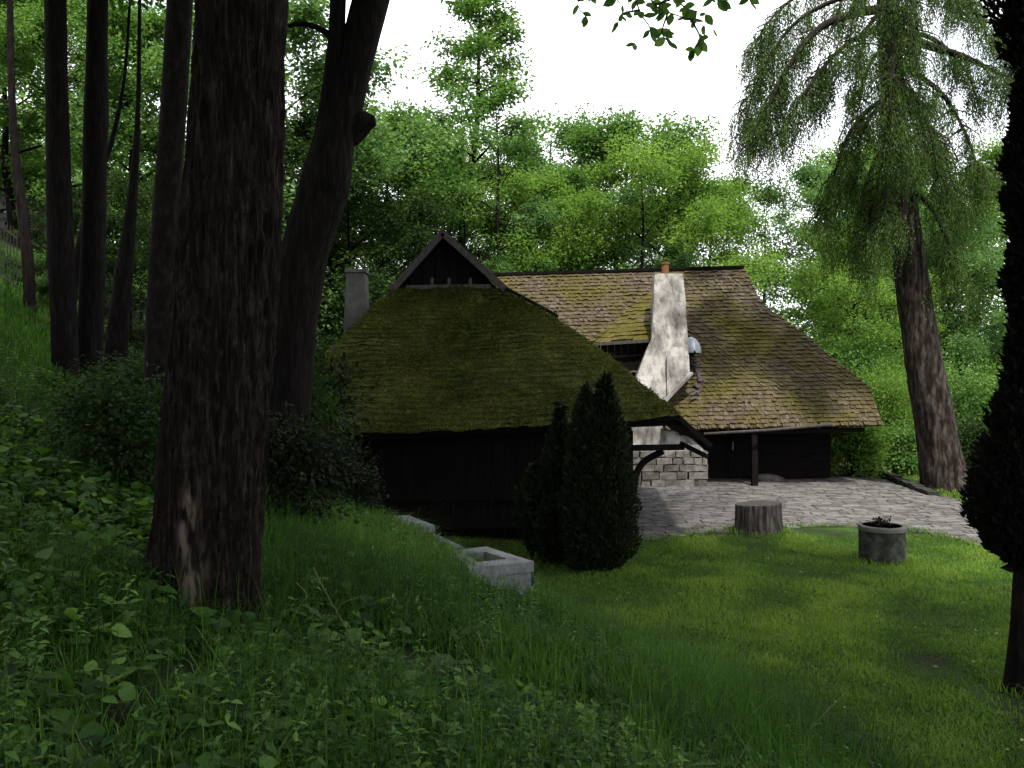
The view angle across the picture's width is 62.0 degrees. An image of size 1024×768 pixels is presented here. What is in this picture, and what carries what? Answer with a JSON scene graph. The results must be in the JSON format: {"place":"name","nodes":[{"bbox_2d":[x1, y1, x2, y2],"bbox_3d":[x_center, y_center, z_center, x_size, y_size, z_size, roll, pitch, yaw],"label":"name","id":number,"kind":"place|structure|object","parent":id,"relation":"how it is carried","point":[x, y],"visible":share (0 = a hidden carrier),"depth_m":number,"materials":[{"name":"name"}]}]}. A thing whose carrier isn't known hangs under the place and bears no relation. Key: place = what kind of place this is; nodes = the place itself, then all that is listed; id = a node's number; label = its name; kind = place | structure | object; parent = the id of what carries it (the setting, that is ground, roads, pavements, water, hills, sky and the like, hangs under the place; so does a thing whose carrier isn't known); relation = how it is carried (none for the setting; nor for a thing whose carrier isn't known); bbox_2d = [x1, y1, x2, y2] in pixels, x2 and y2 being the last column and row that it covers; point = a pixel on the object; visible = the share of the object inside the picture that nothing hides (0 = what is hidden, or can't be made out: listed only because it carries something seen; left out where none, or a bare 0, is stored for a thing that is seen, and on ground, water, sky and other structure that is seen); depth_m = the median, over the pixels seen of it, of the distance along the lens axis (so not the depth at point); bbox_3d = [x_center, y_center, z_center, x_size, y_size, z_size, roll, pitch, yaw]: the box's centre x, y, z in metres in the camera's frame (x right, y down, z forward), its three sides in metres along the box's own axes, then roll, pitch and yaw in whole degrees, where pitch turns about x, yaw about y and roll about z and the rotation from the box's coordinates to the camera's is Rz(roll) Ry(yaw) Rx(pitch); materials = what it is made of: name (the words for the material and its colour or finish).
{"place":"outdoors","nodes":[
{"label":"outdoors","id":0,"kind":"place"},
{"bbox_2d":[0,0,1009,378],"label":"sky","id":1,"kind":"structure","parent":0,"point":[573,64],"materials":[{"name":"white"}]},
{"bbox_2d":[0,211,1023,767],"bbox_3d":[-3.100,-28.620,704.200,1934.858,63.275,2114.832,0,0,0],"label":"ground","id":2,"kind":"structure","parent":0,"point":[830,533],"depth_m":10.07,"materials":[{"name":"green plant"}]},
{"bbox_2d":[0,219,17,289],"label":"iron fence","id":3,"kind":"object","parent":2,"relation":"on","point":[13,235],"visible":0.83,"depth_m":24.49,"materials":[{"name":"black metal"}]},
{"bbox_2d":[7,0,35,314],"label":"thin tree","id":4,"kind":"object","parent":2,"relation":"on","point":[28,273],"visible":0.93,"depth_m":23.91,"materials":[{"name":"brown plant"}]},
{"bbox_2d":[1,194,107,305],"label":"broadleaf tree","id":5,"kind":"object","parent":2,"relation":"on","point":[38,235],"visible":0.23,"depth_m":26.66,"materials":[{"name":"green plant"}]},
{"bbox_2d":[0,0,142,247],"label":"broadleaf tree","id":6,"kind":"object","parent":2,"relation":"on","point":[26,23],"visible":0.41,"depth_m":32.82,"materials":[{"name":"green plant"}]},
{"bbox_2d":[0,167,145,338],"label":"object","id":7,"kind":"structure","parent":2,"relation":"on","point":[3,216],"depth_m":36.03,"materials":[{"name":"green plant"}]},
{"bbox_2d":[0,0,163,230],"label":"broadleaf tree","id":8,"kind":"object","parent":2,"relation":"on","point":[33,153],"visible":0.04,"depth_m":39.11,"materials":[{"name":"green plant"}]},
{"bbox_2d":[12,361,164,494],"bbox_3d":[-3.718,0.469,8.152,1.965,1.401,2.013,0,0,-16],"label":"shrub","id":9,"kind":"object","parent":2,"relation":"on","point":[123,435],"visible":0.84,"depth_m":7.85,"materials":[{"name":"green plant"}]},
{"bbox_2d":[38,350,144,413],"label":"shrub","id":10,"kind":"object","parent":2,"relation":"on","point":[138,366],"visible":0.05,"depth_m":11.28,"materials":[{"name":"green plant"}]},
{"bbox_2d":[59,349,143,410],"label":"shrub","id":11,"kind":"object","parent":2,"relation":"on","point":[102,367],"visible":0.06,"depth_m":14.76,"materials":[{"name":"green plant"}]},
{"bbox_2d":[75,1,130,294],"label":"thin tree","id":12,"kind":"object","parent":2,"relation":"on","point":[110,148],"visible":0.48,"depth_m":18.96,"materials":[{"name":"grey plant"}]},
{"bbox_2d":[44,0,194,378],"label":"straight tree","id":13,"kind":"object","parent":2,"relation":"on","point":[62,279],"visible":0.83,"depth_m":15.83,"materials":[{"name":"brown plant"}]},
{"bbox_2d":[78,0,165,383],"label":"straight tree","id":14,"kind":"object","parent":2,"relation":"on","point":[92,280],"visible":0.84,"depth_m":16.42,"materials":[{"name":"brown plant"}]},
{"bbox_2d":[104,0,141,369],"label":"leaning tree","id":15,"kind":"object","parent":2,"relation":"on","point":[117,332],"visible":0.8,"depth_m":19.88,"materials":[{"name":"brown plant"}]},
{"bbox_2d":[77,163,183,362],"bbox_3d":[-11.180,-3.449,27.777,5.576,8.254,7.338,0,0,-27],"label":"broadleaf tree","id":16,"kind":"object","parent":2,"relation":"on","point":[145,193],"visible":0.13,"depth_m":26.84,"materials":[{"name":"green plant"}]},
{"bbox_2d":[111,650,166,689],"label":"broadleaf plant","id":17,"kind":"object","parent":2,"relation":"on","point":[143,665],"visible":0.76,"depth_m":3.90,"materials":[{"name":"green plant"}]},
{"bbox_2d":[0,0,296,342],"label":"broadleaf tree","id":18,"kind":"object","parent":2,"relation":"on","point":[117,25],"visible":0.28,"depth_m":31.85,"materials":[{"name":"green plant"}]},
{"bbox_2d":[135,586,177,613],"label":"broadleaf plant","id":19,"kind":"object","parent":2,"relation":"on","point":[166,588],"visible":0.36,"depth_m":4.89,"materials":[{"name":"green plant"}]},
{"bbox_2d":[141,0,192,446],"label":"thick tree","id":20,"kind":"object","parent":2,"relation":"on","point":[173,102],"visible":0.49,"depth_m":9.87,"materials":[{"name":"brown plant"}]},
{"bbox_2d":[0,247,368,591],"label":"slope grass","id":21,"kind":"structure","parent":2,"relation":"on","point":[38,332],"depth_m":17.94,"materials":[{"name":"green plant"}]},
{"bbox_2d":[142,0,288,628],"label":"huge tree","id":22,"kind":"object","parent":2,"relation":"on","point":[211,462],"visible":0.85,"depth_m":5.25,"materials":[{"name":"brown plant"}]},
{"bbox_2d":[221,623,267,650],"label":"broadleaf plant","id":23,"kind":"object","parent":2,"relation":"on","point":[255,632],"visible":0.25,"depth_m":4.94,"materials":[{"name":"green plant"}]},
{"bbox_2d":[6,0,488,344],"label":"broadleaf tree","id":24,"kind":"object","parent":2,"relation":"on","point":[312,11],"visible":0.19,"depth_m":34.74,"materials":[{"name":"green plant"}]},
{"bbox_2d":[264,400,378,529],"bbox_3d":[-2.410,0.983,9.037,1.923,1.920,1.893,0,0,-25],"label":"shrub","id":25,"kind":"object","parent":2,"relation":"on","point":[292,458],"visible":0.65,"depth_m":8.73,"materials":[{"name":"green plant"}]},
{"bbox_2d":[269,0,389,493],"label":"forked tree","id":26,"kind":"object","parent":2,"relation":"on","point":[345,124],"visible":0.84,"depth_m":9.79,"materials":[{"name":"brown plant"}]},
{"bbox_2d":[568,0,758,61],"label":"overhanging branch","id":27,"kind":"object","parent":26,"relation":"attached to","point":[661,11],"visible":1,"depth_m":5.01,"materials":[{"name":"green plant"}]},
{"bbox_2d":[310,326,362,475],"bbox_3d":[-3.251,0.492,12.016,2.300,3.081,2.246,0,0,8],"label":"shrub","id":28,"kind":"object","parent":2,"relation":"on","point":[316,386],"visible":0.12,"depth_m":11.93,"materials":[{"name":"green plant"}]},
{"bbox_2d":[310,334,381,490],"bbox_3d":[-3.290,0.607,13.309,2.810,3.681,2.766,0,0,33],"label":"shrub","id":29,"kind":"object","parent":2,"relation":"on","point":[343,379],"visible":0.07,"depth_m":13.06,"materials":[{"name":"green plant"}]},
{"bbox_2d":[323,450,393,512],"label":"shrub","id":30,"kind":"object","parent":2,"relation":"on","point":[362,489],"visible":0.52,"depth_m":12.44,"materials":[{"name":"green plant"}]},
{"bbox_2d":[282,158,454,355],"bbox_3d":[-6.376,-2.879,34.484,8.562,12.676,11.269,0,0,19],"label":"broadleaf tree","id":31,"kind":"object","parent":2,"relation":"on","point":[409,246],"visible":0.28,"depth_m":33.54,"materials":[{"name":"green plant"}]},
{"bbox_2d":[284,102,456,345],"bbox_3d":[-8.450,-4.843,38.083,13.160,16.284,9.999,0,0,9],"label":"broadleaf tree","id":32,"kind":"object","parent":2,"relation":"on","point":[300,132],"visible":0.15,"depth_m":36.81,"materials":[{"name":"green plant"}]},
{"bbox_2d":[285,67,456,339],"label":"broadleaf tree","id":33,"kind":"object","parent":2,"relation":"on","point":[310,95],"visible":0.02,"depth_m":47.85,"materials":[{"name":"green plant"}]},
{"bbox_2d":[282,90,520,362],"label":"broadleaf tree","id":34,"kind":"object","parent":2,"relation":"on","point":[442,182],"visible":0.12,"depth_m":40.28,"materials":[{"name":"green plant"}]},
{"bbox_2d":[394,515,434,533],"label":"concrete block","id":35,"kind":"structure","parent":2,"relation":"on","point":[432,528],"depth_m":12.70,"materials":[{"name":"grey concrete"}]},
{"bbox_2d":[0,366,858,767],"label":"weeds","id":36,"kind":"object","parent":2,"relation":"on","point":[80,488],"visible":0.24,"depth_m":4.90,"materials":[{"name":"green plant"}]},
{"bbox_2d":[313,567,352,648],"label":"dry stalk","id":37,"kind":"object","parent":36,"relation":"on","point":[333,606],"visible":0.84,"depth_m":5.19,"materials":[{"name":"plant"}]},
{"bbox_2d":[0,334,881,767],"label":"nettles","id":38,"kind":"object","parent":2,"relation":"on","point":[296,736],"visible":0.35,"depth_m":4.17,"materials":[{"name":"green plant"}]},
{"bbox_2d":[433,534,462,549],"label":"concrete curb","id":39,"kind":"structure","parent":2,"relation":"on","point":[452,544],"depth_m":12.10,"materials":[{"name":"grey concrete"}]},
{"bbox_2d":[361,132,544,265],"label":"broadleaf tree","id":40,"kind":"object","parent":2,"relation":"on","point":[481,174],"visible":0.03,"depth_m":52.62,"materials":[{"name":"green plant"}]},
{"bbox_2d":[324,0,603,327],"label":"broadleaf tree","id":41,"kind":"object","parent":2,"relation":"on","point":[482,43],"visible":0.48,"depth_m":43.66,"materials":[{"name":"green plant"}]},
{"bbox_2d":[428,190,521,272],"bbox_3d":[-1.943,-2.840,39.247,5.154,12.509,3.297,0,0,-18],"label":"broadleaf tree","id":42,"kind":"object","parent":2,"relation":"on","point":[499,266],"visible":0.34,"depth_m":39.07,"materials":[{"name":"green plant"}]},
{"bbox_2d":[451,547,533,595],"bbox_3d":[-0.376,2.600,10.368,0.851,1.000,1.092,0,0,-29],"label":"concrete trough","id":43,"kind":"object","parent":2,"relation":"on","point":[524,567],"visible":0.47,"depth_m":10.04,"materials":[{"name":"concrete"}]},
{"bbox_2d":[0,68,1005,379],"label":"woods","id":44,"kind":"object","parent":2,"relation":"on","point":[78,178],"depth_m":69.78,"materials":[{"name":"green plant"}]},
{"bbox_2d":[454,102,561,271],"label":"broadleaf tree","id":45,"kind":"object","parent":2,"relation":"on","point":[533,216],"visible":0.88,"depth_m":40.34,"materials":[{"name":"green plant"}]},
{"bbox_2d":[0,478,1020,767],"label":"tall grass","id":46,"kind":"structure","parent":2,"relation":"on","point":[750,712],"depth_m":5.86,"materials":[{"name":"green plant"}]},
{"bbox_2d":[806,692,845,732],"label":"dry stalk","id":47,"kind":"object","parent":46,"relation":"on","point":[828,709],"visible":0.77,"depth_m":6.48,"materials":[{"name":"plant"}]},
{"bbox_2d":[317,230,712,538],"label":"log house","id":48,"kind":"structure","parent":2,"relation":"on","point":[471,366],"depth_m":16.94,"materials":[{"name":"green plant"}]},
{"bbox_2d":[531,573,536,592],"bbox_3d":[0.253,2.665,10.943,0.135,0.467,0.179,0,0,0],"label":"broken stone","id":49,"kind":"object","parent":2,"relation":"on","point":[533,580],"visible":0.23,"depth_m":10.90,"materials":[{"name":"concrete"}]},
{"bbox_2d":[510,400,572,562],"bbox_3d":[0.709,1.696,14.503,1.518,2.870,1.402,0,0,0],"label":"thuja","id":50,"kind":"object","parent":2,"relation":"on","point":[536,511],"visible":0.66,"depth_m":14.25,"materials":[{"name":"green plant"}]},
{"bbox_2d":[447,101,650,270],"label":"broadleaf tree","id":51,"kind":"object","parent":2,"relation":"on","point":[535,150],"visible":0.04,"depth_m":55.12,"materials":[{"name":"green plant"}]},
{"bbox_2d":[466,160,669,271],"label":"broadleaf tree","id":52,"kind":"object","parent":2,"relation":"on","point":[529,187],"visible":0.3,"depth_m":42.42,"materials":[{"name":"green plant"}]},
{"bbox_2d":[553,378,613,571],"bbox_3d":[1.183,1.528,13.789,1.051,3.253,1.018,0,0,0],"label":"thuja","id":53,"kind":"object","parent":2,"relation":"on","point":[580,445],"visible":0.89,"depth_m":13.60,"materials":[{"name":"green plant"}]},
{"bbox_2d":[570,369,643,571],"bbox_3d":[1.546,1.459,13.871,1.222,3.416,1.188,0,0,0],"label":"thuja","id":54,"kind":"object","parent":2,"relation":"on","point":[614,435],"visible":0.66,"depth_m":13.64,"materials":[{"name":"green plant"}]},
{"bbox_2d":[500,104,733,270],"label":"broadleaf tree","id":55,"kind":"object","parent":2,"relation":"on","point":[589,141],"visible":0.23,"depth_m":46.13,"materials":[{"name":"green plant"}]},
{"bbox_2d":[593,167,701,267],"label":"broadleaf tree","id":56,"kind":"object","parent":2,"relation":"on","point":[679,258],"visible":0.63,"depth_m":41.22,"materials":[{"name":"green plant"}]},
{"bbox_2d":[529,125,796,301],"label":"broadleaf tree","id":57,"kind":"object","parent":2,"relation":"on","point":[690,166],"visible":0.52,"depth_m":41.84,"materials":[{"name":"green plant"}]},
{"bbox_2d":[625,169,792,319],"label":"broadleaf tree","id":58,"kind":"object","parent":2,"relation":"on","point":[754,223],"visible":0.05,"depth_m":49.35,"materials":[{"name":"green plant"}]},
{"bbox_2d":[734,500,782,535],"bbox_3d":[4.966,2.712,17.157,0.994,0.675,0.822,0,0,0],"label":"tree stump","id":59,"kind":"object","parent":2,"relation":"on","point":[760,516],"visible":0.93,"depth_m":16.83,"materials":[{"name":"wood"}]},
{"bbox_2d":[723,204,806,323],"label":"broadleaf tree","id":60,"kind":"object","parent":2,"relation":"on","point":[782,220],"visible":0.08,"depth_m":55.78,"materials":[{"name":"green plant"}]},
{"bbox_2d":[758,474,783,480],"bbox_3d":[7.924,2.912,26.254,0.911,0.301,0.475,0,0,0],"label":"loose stone","id":61,"kind":"object","parent":2,"relation":"on","point":[767,477],"visible":0.53,"depth_m":26.06,"materials":[{"name":"grey stone"}]},
{"bbox_2d":[729,147,944,360],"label":"broadleaf tree","id":62,"kind":"object","parent":2,"relation":"on","point":[812,179],"visible":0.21,"depth_m":49.08,"materials":[{"name":"green plant"}]},
{"bbox_2d":[809,311,912,443],"bbox_3d":[14.472,0.803,36.211,7.018,7.599,7.809,0,0,-41],"label":"shrub","id":63,"kind":"object","parent":2,"relation":"on","point":[860,359],"visible":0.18,"depth_m":34.80,"materials":[{"name":"green plant"}]},
{"bbox_2d":[719,0,1015,491],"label":"weeping conifer","id":64,"kind":"object","parent":2,"relation":"on","point":[898,105],"visible":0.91,"depth_m":23.29,"materials":[{"name":"green plant"}]},
{"bbox_2d":[777,229,966,394],"bbox_3d":[15.588,-1.812,38.763,8.808,10.405,10.133,0,0,-10],"label":"broadleaf tree","id":65,"kind":"object","parent":2,"relation":"on","point":[826,310],"visible":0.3,"depth_m":36.84,"materials":[{"name":"green plant"}]},
{"bbox_2d":[830,409,914,479],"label":"shrub","id":66,"kind":"object","parent":2,"relation":"on","point":[856,450],"visible":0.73,"depth_m":27.24,"materials":[{"name":"green plant"}]},
{"bbox_2d":[831,354,917,467],"bbox_3d":[13.423,1.154,30.863,4.393,5.233,4.900,0,0,-25],"label":"shrub","id":67,"kind":"object","parent":2,"relation":"on","point":[890,400],"visible":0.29,"depth_m":30.39,"materials":[{"name":"green plant"}]},
{"bbox_2d":[762,136,999,372],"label":"broadleaf tree","id":68,"kind":"object","parent":2,"relation":"on","point":[824,154],"visible":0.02,"depth_m":59.40,"materials":[{"name":"green plant"}]},
{"bbox_2d":[857,521,906,565],"bbox_3d":[6.236,2.704,14.360,0.770,0.653,0.770,0,0,0],"label":"planter","id":69,"kind":"object","parent":2,"relation":"on","point":[877,544],"visible":0.9,"depth_m":14.06,"materials":[{"name":"concrete"}]},
{"bbox_2d":[865,515,892,526],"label":"withered plant","id":70,"kind":"object","parent":69,"relation":"in","point":[878,521],"visible":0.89,"depth_m":14.31,"materials":[{"name":"brown plant"}]},
{"bbox_2d":[785,180,999,373],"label":"broadleaf tree","id":71,"kind":"object","parent":2,"relation":"on","point":[839,329],"visible":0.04,"depth_m":44.50,"materials":[{"name":"green plant"}]},
{"bbox_2d":[872,420,918,475],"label":"shrub","id":72,"kind":"object","parent":2,"relation":"on","point":[901,450],"visible":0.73,"depth_m":28.09,"materials":[{"name":"green plant"}]},
{"bbox_2d":[857,467,939,495],"bbox_3d":[11.712,2.848,26.167,0.435,0.364,7.138,0,0,7],"label":"stone edging","id":73,"kind":"object","parent":2,"relation":"on","point":[897,479],"visible":0.57,"depth_m":24.72,"materials":[{"name":"stone"}]},
{"bbox_2d":[833,465,964,501],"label":"lawn","id":74,"kind":"structure","parent":2,"relation":"on","point":[942,490],"depth_m":25.70,"materials":[{"name":"green plant"}]},
{"bbox_2d":[870,344,966,419],"bbox_3d":[18.710,1.152,39.957,6.478,6.383,7.208,0,0,16],"label":"shrub","id":75,"kind":"object","parent":2,"relation":"on","point":[946,366],"depth_m":39.31,"materials":[{"name":"green plant"}]},
{"bbox_2d":[859,195,1008,395],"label":"broadleaf tree","id":76,"kind":"object","parent":2,"relation":"on","point":[996,320],"visible":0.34,"depth_m":40.40,"materials":[{"name":"green plant"}]},
{"bbox_2d":[903,347,1002,467],"bbox_3d":[16.266,1.413,29.839,4.805,5.471,4.319,0,0,-16],"label":"shrub","id":77,"kind":"object","parent":2,"relation":"on","point":[961,398],"visible":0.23,"depth_m":29.44,"materials":[{"name":"green plant"}]},
{"bbox_2d":[933,126,1009,372],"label":"broadleaf tree","id":78,"kind":"object","parent":2,"relation":"on","point":[992,154],"visible":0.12,"depth_m":44.86,"materials":[{"name":"green plant"}]},
{"bbox_2d":[956,408,989,468],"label":"shrub","id":79,"kind":"object","parent":2,"relation":"on","point":[970,435],"visible":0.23,"depth_m":25.49,"materials":[{"name":"green plant"}]},
{"bbox_2d":[957,353,1002,418],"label":"shrub","id":80,"kind":"object","parent":2,"relation":"on","point":[984,372],"visible":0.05,"depth_m":40.23,"materials":[{"name":"green plant"}]},
{"bbox_2d":[954,0,1023,695],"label":"clipped tree","id":81,"kind":"object","parent":2,"relation":"on","point":[992,492],"visible":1,"depth_m":8.31,"materials":[{"name":"green plant"}]},
{"bbox_2d":[493,262,882,486],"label":"timber house","id":82,"kind":"structure","parent":0,"point":[735,371],"depth_m":26.40,"materials":[{"name":"brown"}]},
{"bbox_2d":[728,429,758,475],"bbox_3d":[7.225,2.000,26.550,0.950,1.750,0.100,0,0,0],"label":"door","id":83,"kind":"structure","parent":82,"relation":"in","point":[738,444],"depth_m":26.57,"materials":[{"name":"brown wood"}]},
{"bbox_2d":[447,521,1023,767],"bbox_3d":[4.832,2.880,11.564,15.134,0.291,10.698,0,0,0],"label":"lawn","id":84,"kind":"structure","parent":0,"point":[988,753],"depth_m":10.83,"materials":[{"name":"green plant"}]},
{"bbox_2d":[583,555,1023,749],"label":"fallen leaves","id":85,"kind":"object","parent":84,"relation":"on","point":[846,641],"visible":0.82,"depth_m":10.65,"materials":[{"name":"plant"}]},
{"bbox_2d":[628,471,979,545],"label":"paving","id":86,"kind":"structure","parent":0,"point":[848,494],"depth_m":20.93,"materials":[{"name":"stone"}]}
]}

